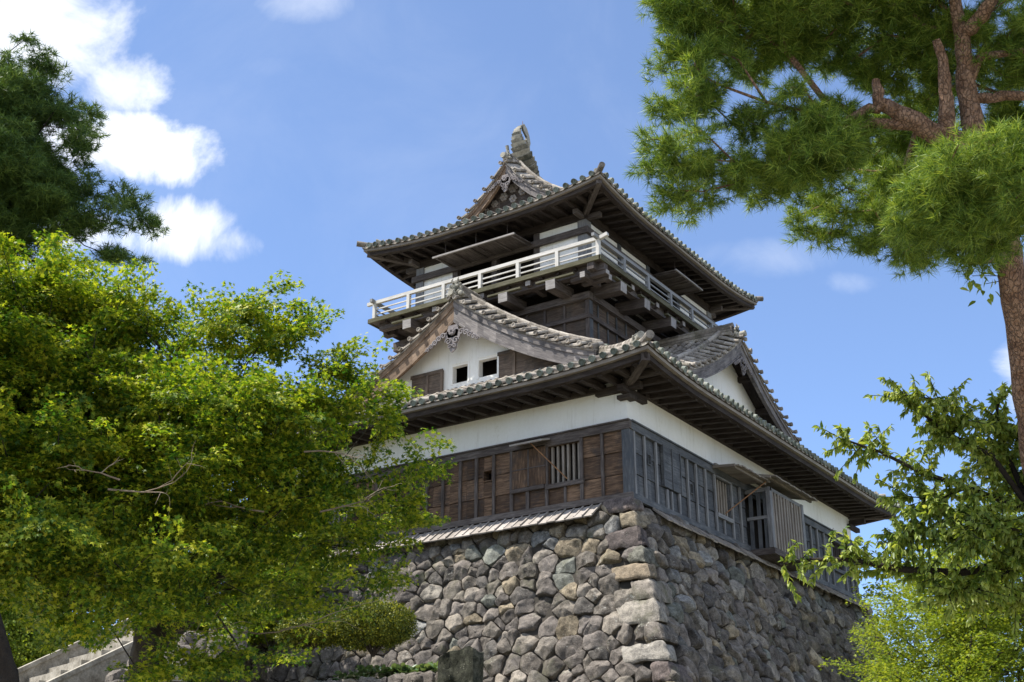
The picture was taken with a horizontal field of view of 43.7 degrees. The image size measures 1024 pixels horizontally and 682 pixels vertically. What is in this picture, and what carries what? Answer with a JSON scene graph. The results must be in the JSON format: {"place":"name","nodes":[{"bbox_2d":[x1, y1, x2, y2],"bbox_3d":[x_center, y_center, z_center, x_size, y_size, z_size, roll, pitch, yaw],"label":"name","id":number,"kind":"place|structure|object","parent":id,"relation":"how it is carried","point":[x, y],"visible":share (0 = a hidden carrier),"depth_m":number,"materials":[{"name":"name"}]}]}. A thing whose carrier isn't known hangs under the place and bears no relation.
{"place":"outdoors","nodes":[
{"label":"outdoors","id":0,"kind":"place"},
{"bbox_2d":[0,0,1023,681],"label":"sky","id":1,"kind":"structure","parent":0,"point":[270,136],"materials":[{"name":"blue"}]},
{"bbox_3d":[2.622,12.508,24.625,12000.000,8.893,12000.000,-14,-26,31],"label":"ground","id":2,"kind":"structure","parent":0,"visible":0},
{"bbox_2d":[0,613,19,681],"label":"bare trunk","id":3,"kind":"object","parent":2,"relation":"on","point":[9,671],"visible":1,"depth_m":11.71,"materials":[{"name":"brown plant"}]},
{"bbox_2d":[1,604,101,667],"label":"clipped shrub","id":4,"kind":"object","parent":2,"relation":"on","point":[22,647],"visible":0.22,"depth_m":24.11,"materials":[{"name":"green plant"}]},
{"bbox_2d":[1,532,115,666],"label":"broadleaf tree","id":5,"kind":"object","parent":2,"relation":"on","point":[81,611],"visible":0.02,"depth_m":25.11,"materials":[{"name":"green plant"}]},
{"bbox_2d":[18,614,140,681],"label":"stone stairs","id":6,"kind":"structure","parent":2,"relation":"on","point":[76,662],"depth_m":21.36,"materials":[{"name":"grey stone"}]},
{"bbox_2d":[0,26,173,276],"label":"pine tree","id":7,"kind":"object","parent":2,"relation":"on","point":[42,186],"visible":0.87,"depth_m":30.04,"materials":[{"name":"green plant"}]},
{"bbox_2d":[105,668,125,681],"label":"boulder","id":8,"kind":"object","parent":2,"relation":"on","point":[111,676],"visible":0.59,"depth_m":20.43,"materials":[{"name":"grey stone"}]},
{"bbox_2d":[164,645,192,667],"bbox_3d":[-5.519,5.265,21.107,0.471,0.472,0.480,6,-23,-14],"label":"boulder","id":9,"kind":"object","parent":2,"relation":"on","point":[186,646],"visible":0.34,"depth_m":20.98,"materials":[{"name":"grey stone"}]},
{"bbox_2d":[172,661,186,681],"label":"boulder","id":10,"kind":"object","parent":2,"relation":"on","point":[177,679],"visible":0.01,"depth_m":20.53,"materials":[{"name":"grey stone"}]},
{"bbox_2d":[178,631,204,649],"bbox_3d":[-5.521,5.167,21.742,0.544,0.502,0.487,-14,-26,31],"label":"boulder","id":11,"kind":"object","parent":2,"relation":"on","point":[188,638],"visible":0.31,"depth_m":21.54,"materials":[{"name":"grey stone"}]},
{"bbox_2d":[194,637,206,657],"bbox_3d":[-5.157,5.158,21.324,0.289,0.427,0.258,3,-22,-8],"label":"boulder","id":12,"kind":"object","parent":2,"relation":"on","point":[198,643],"visible":0.33,"depth_m":21.25,"materials":[{"name":"grey stone"}]},
{"bbox_2d":[63,450,344,681],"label":"broadleaf tree","id":13,"kind":"object","parent":2,"relation":"on","point":[262,639],"visible":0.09,"depth_m":30.84,"materials":[{"name":"green plant"}]},
{"bbox_2d":[206,635,226,656],"bbox_3d":[-4.918,5.123,21.269,0.335,0.432,0.342,4,-22,-9],"label":"boulder","id":14,"kind":"object","parent":2,"relation":"on","point":[218,647],"visible":0.16,"depth_m":21.14,"materials":[{"name":"grey stone"}]},
{"bbox_2d":[0,228,457,681],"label":"maple tree","id":15,"kind":"object","parent":2,"relation":"on","point":[81,461],"visible":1,"depth_m":14.44,"materials":[{"name":"green plant"}]},
{"bbox_2d":[222,625,245,653],"bbox_3d":[-4.662,4.998,21.534,0.452,0.473,0.416,-14,-26,31],"label":"boulder","id":16,"kind":"object","parent":2,"relation":"on","point":[234,635],"visible":0.15,"depth_m":21.35,"materials":[{"name":"grey stone"}]},
{"bbox_2d":[227,626,247,650],"bbox_3d":[-4.649,5.008,21.582,0.387,0.441,0.378,-14,-26,31],"label":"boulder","id":17,"kind":"object","parent":2,"relation":"on","point":[246,636],"visible":0.09,"depth_m":21.53,"materials":[{"name":"grey stone"}]},
{"bbox_2d":[273,612,340,651],"bbox_3d":[-3.847,5.553,24.305,1.530,0.697,1.486,-14,-26,31],"label":"clipped shrub","id":18,"kind":"object","parent":2,"relation":"on","point":[294,639],"visible":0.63,"depth_m":23.92,"materials":[{"name":"green plant"}]},
{"bbox_2d":[309,670,437,681],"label":"stone wall","id":19,"kind":"structure","parent":2,"relation":"on","point":[428,676],"depth_m":25.89,"materials":[{"name":"grey stone"}]},
{"bbox_2d":[332,670,356,680],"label":"broad leaved plant","id":20,"kind":"object","parent":19,"relation":"on","point":[341,675],"visible":0.91,"depth_m":27.18,"materials":[{"name":"green plant"}]},
{"bbox_2d":[352,665,374,676],"bbox_3d":[-3.088,6.949,26.877,0.536,0.214,0.521,-14,-26,31],"label":"broad leaved plant","id":21,"kind":"object","parent":19,"relation":"on","point":[362,670],"visible":0.94,"depth_m":26.75,"materials":[{"name":"green plant"}]},
{"bbox_2d":[368,664,394,675],"bbox_3d":[-2.696,6.875,26.704,0.523,0.209,0.514,15,-27,-32],"label":"broad leaved plant","id":22,"kind":"object","parent":19,"relation":"on","point":[379,669],"visible":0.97,"depth_m":26.61,"materials":[{"name":"green plant"}]},
{"bbox_2d":[392,662,416,673],"bbox_3d":[-2.247,6.824,26.490,0.521,0.243,0.482,-14,-26,31],"label":"broad leaved plant","id":23,"kind":"object","parent":19,"relation":"on","point":[404,666],"visible":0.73,"depth_m":26.36,"materials":[{"name":"green plant"}]},
{"bbox_2d":[403,664,426,673],"bbox_3d":[-1.952,6.766,26.328,0.591,0.194,0.488,-14,-26,31],"label":"broad leaved plant","id":24,"kind":"object","parent":19,"relation":"on","point":[412,669],"visible":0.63,"depth_m":26.25,"materials":[{"name":"green plant"}]},
{"bbox_2d":[418,663,436,672],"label":"broad leaved plant","id":25,"kind":"object","parent":19,"relation":"on","point":[426,666],"visible":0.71,"depth_m":25.91,"materials":[{"name":"green plant"}]},
{"bbox_2d":[428,661,437,671],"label":"broad leaved plant","id":26,"kind":"object","parent":19,"relation":"on","point":[435,665],"visible":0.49,"depth_m":25.85,"materials":[{"name":"green plant"}]},
{"bbox_2d":[330,594,423,656],"bbox_3d":[-2.621,5.335,23.858,1.830,1.110,1.625,-14,-26,31],"label":"clipped shrub","id":27,"kind":"object","parent":2,"relation":"on","point":[390,628],"visible":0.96,"depth_m":23.51,"materials":[{"name":"green plant"}]},
{"bbox_2d":[437,646,483,681],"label":"standing slab","id":28,"kind":"structure","parent":2,"relation":"on","point":[465,664],"depth_m":24.62,"materials":[{"name":"stone"}]},
{"bbox_2d":[198,496,897,681],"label":"rubble wall","id":29,"kind":"structure","parent":2,"relation":"on","point":[630,589],"depth_m":28.47,"materials":[{"name":"grey stone"}]},
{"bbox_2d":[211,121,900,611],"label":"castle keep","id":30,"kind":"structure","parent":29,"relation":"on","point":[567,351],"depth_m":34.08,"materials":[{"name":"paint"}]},
{"bbox_2d":[330,496,350,524],"bbox_3d":[-4.555,4.321,33.126,1.050,1.065,0.180,-14,-26,31],"label":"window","id":31,"kind":"structure","parent":30,"relation":"in","point":[338,496],"depth_m":32.99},
{"bbox_2d":[510,437,584,493],"bbox_3d":[0.839,2.945,29.789,1.990,1.095,0.190,-14,-26,31],"label":"window","id":32,"kind":"structure","parent":30,"relation":"in","point":[569,482],"depth_m":29.60,"materials":[{"name":"wood"}]},
{"bbox_2d":[715,475,734,523],"bbox_3d":[5.339,4.021,32.455,0.180,1.115,0.950,-14,-26,31],"label":"window","id":33,"kind":"structure","parent":30,"relation":"in","point":[722,507],"depth_m":32.52,"materials":[{"name":"grey wood"}]},
{"bbox_2d":[831,538,845,574],"bbox_3d":[9.853,6.557,38.717,0.180,0.985,1.000,-14,-26,31],"label":"window","id":34,"kind":"structure","parent":30,"relation":"in","point":[836,551],"depth_m":38.78,"materials":[{"name":"black wood"}]},
{"bbox_2d":[623,0,1023,474],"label":"pine tree","id":35,"kind":"object","parent":2,"relation":"on","point":[946,187],"visible":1,"depth_m":11.51,"materials":[{"name":"green plant"}]},
{"bbox_2d":[778,267,1023,643],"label":"cherry tree","id":36,"kind":"object","parent":2,"relation":"on","point":[998,461],"visible":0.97,"depth_m":11.24,"materials":[{"name":"green plant"}]},
{"bbox_2d":[817,481,1023,681],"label":"maple tree","id":37,"kind":"object","parent":2,"relation":"on","point":[981,640],"visible":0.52,"depth_m":16.99,"materials":[{"name":"green plant"}]},
{"bbox_2d":[845,503,1023,681],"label":"broadleaf tree","id":38,"kind":"object","parent":2,"relation":"on","point":[871,592],"visible":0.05,"depth_m":33.28,"materials":[{"name":"green plant"}]},
{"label":"terrace","id":39,"kind":"structure","parent":2,"relation":"on","visible":0},
{"bbox_2d":[354,668,375,679],"bbox_3d":[-3.125,7.123,27.218,0.518,0.266,0.497,3,-22,-8],"label":"broad leaved plant","id":40,"kind":"object","parent":39,"relation":"on","point":[365,675],"visible":0.31,"depth_m":27.11,"materials":[{"name":"green plant"}]},
{"bbox_2d":[372,673,391,678],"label":"broad leaved plant","id":41,"kind":"object","parent":39,"relation":"on","point":[379,676],"visible":0.34,"depth_m":26.98,"materials":[{"name":"green plant"}]},
{"bbox_2d":[383,663,397,675],"bbox_3d":[-2.543,6.903,26.782,0.512,0.224,0.550,-14,-26,31],"label":"broad leaved plant","id":42,"kind":"object","parent":39,"relation":"on","point":[389,668],"visible":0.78,"depth_m":26.64,"materials":[{"name":"green plant"}]}
]}

